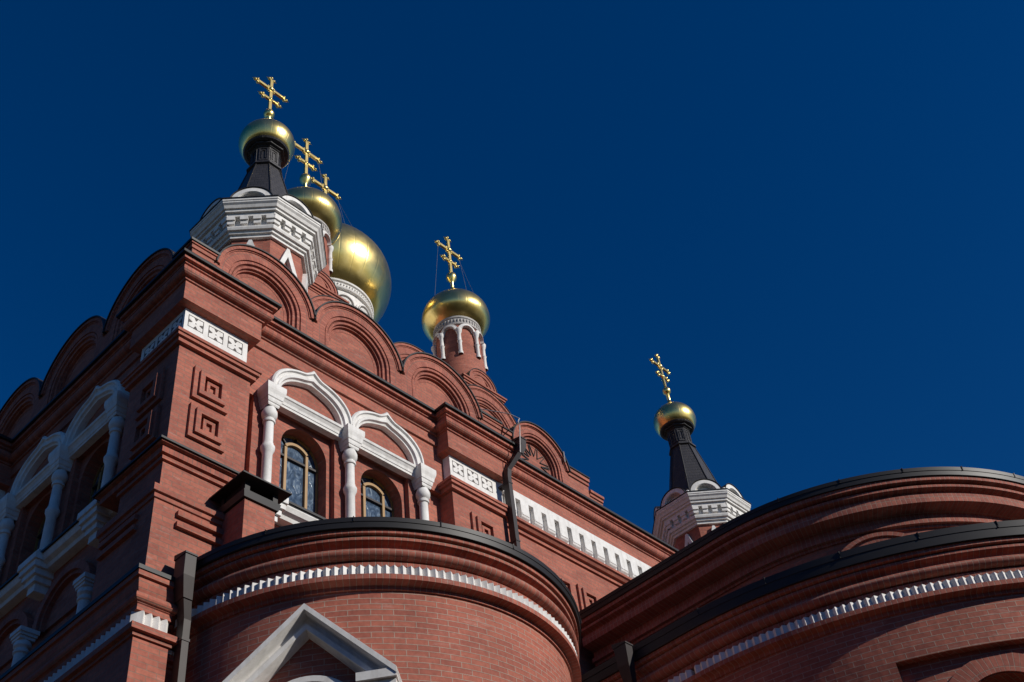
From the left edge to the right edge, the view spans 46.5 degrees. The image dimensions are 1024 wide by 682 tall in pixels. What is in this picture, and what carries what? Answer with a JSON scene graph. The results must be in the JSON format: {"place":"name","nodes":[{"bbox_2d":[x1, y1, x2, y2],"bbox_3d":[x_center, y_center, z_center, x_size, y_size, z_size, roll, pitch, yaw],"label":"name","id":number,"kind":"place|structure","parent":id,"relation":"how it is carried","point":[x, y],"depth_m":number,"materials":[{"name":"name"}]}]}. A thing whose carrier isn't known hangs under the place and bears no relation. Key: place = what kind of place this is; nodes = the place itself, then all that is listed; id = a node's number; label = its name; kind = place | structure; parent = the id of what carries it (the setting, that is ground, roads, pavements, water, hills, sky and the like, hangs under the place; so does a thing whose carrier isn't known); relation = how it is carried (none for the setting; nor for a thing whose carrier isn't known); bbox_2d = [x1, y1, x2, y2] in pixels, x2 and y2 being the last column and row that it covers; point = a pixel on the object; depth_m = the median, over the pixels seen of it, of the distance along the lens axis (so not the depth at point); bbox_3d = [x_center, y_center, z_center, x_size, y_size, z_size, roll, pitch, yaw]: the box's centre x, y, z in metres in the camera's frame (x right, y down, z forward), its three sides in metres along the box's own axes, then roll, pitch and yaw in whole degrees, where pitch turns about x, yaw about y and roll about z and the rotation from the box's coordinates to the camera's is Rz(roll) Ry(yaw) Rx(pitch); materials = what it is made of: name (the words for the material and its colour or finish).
{"place":"outdoors","nodes":[
{"label":"outdoors","id":0,"kind":"place"},
{"bbox_2d":[0,76,1023,681],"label":"church","id":1,"kind":"structure","parent":0,"point":[244,436],"depth_m":15.92,"materials":[{"name":"red brick"}]},
{"bbox_2d":[33,516,45,552],"bbox_3d":[-6.564,2.942,16.855,0.800,1.680,0.075,-38,-52,26],"label":"window","id":2,"kind":"structure","parent":1,"relation":"in","point":[37,545],"depth_m":17.27,"materials":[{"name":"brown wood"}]},
{"bbox_2d":[89,462,103,503],"bbox_3d":[-5.543,2.154,16.226,0.800,1.680,0.075,-38,-52,26],"label":"window","id":3,"kind":"structure","parent":1,"relation":"in","point":[97,482],"depth_m":16.65,"materials":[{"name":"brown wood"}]},
{"bbox_2d":[279,435,317,513],"bbox_3d":[-3.008,1.988,16.435,0.075,1.680,0.800,-38,-52,26],"label":"window","id":4,"kind":"structure","parent":1,"relation":"in","point":[298,475],"depth_m":16.65,"materials":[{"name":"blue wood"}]},
{"bbox_2d":[361,475,393,516],"bbox_3d":[-2.010,2.645,17.231,0.075,1.680,0.800,-38,-52,26],"label":"window","id":5,"kind":"structure","parent":1,"relation":"in","point":[376,501],"depth_m":17.61,"materials":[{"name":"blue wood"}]},
{"bbox_2d":[0,0,1023,533],"label":"sky","id":6,"kind":"structure","parent":0,"point":[810,213],"materials":[{"name":"blue"}]}
]}

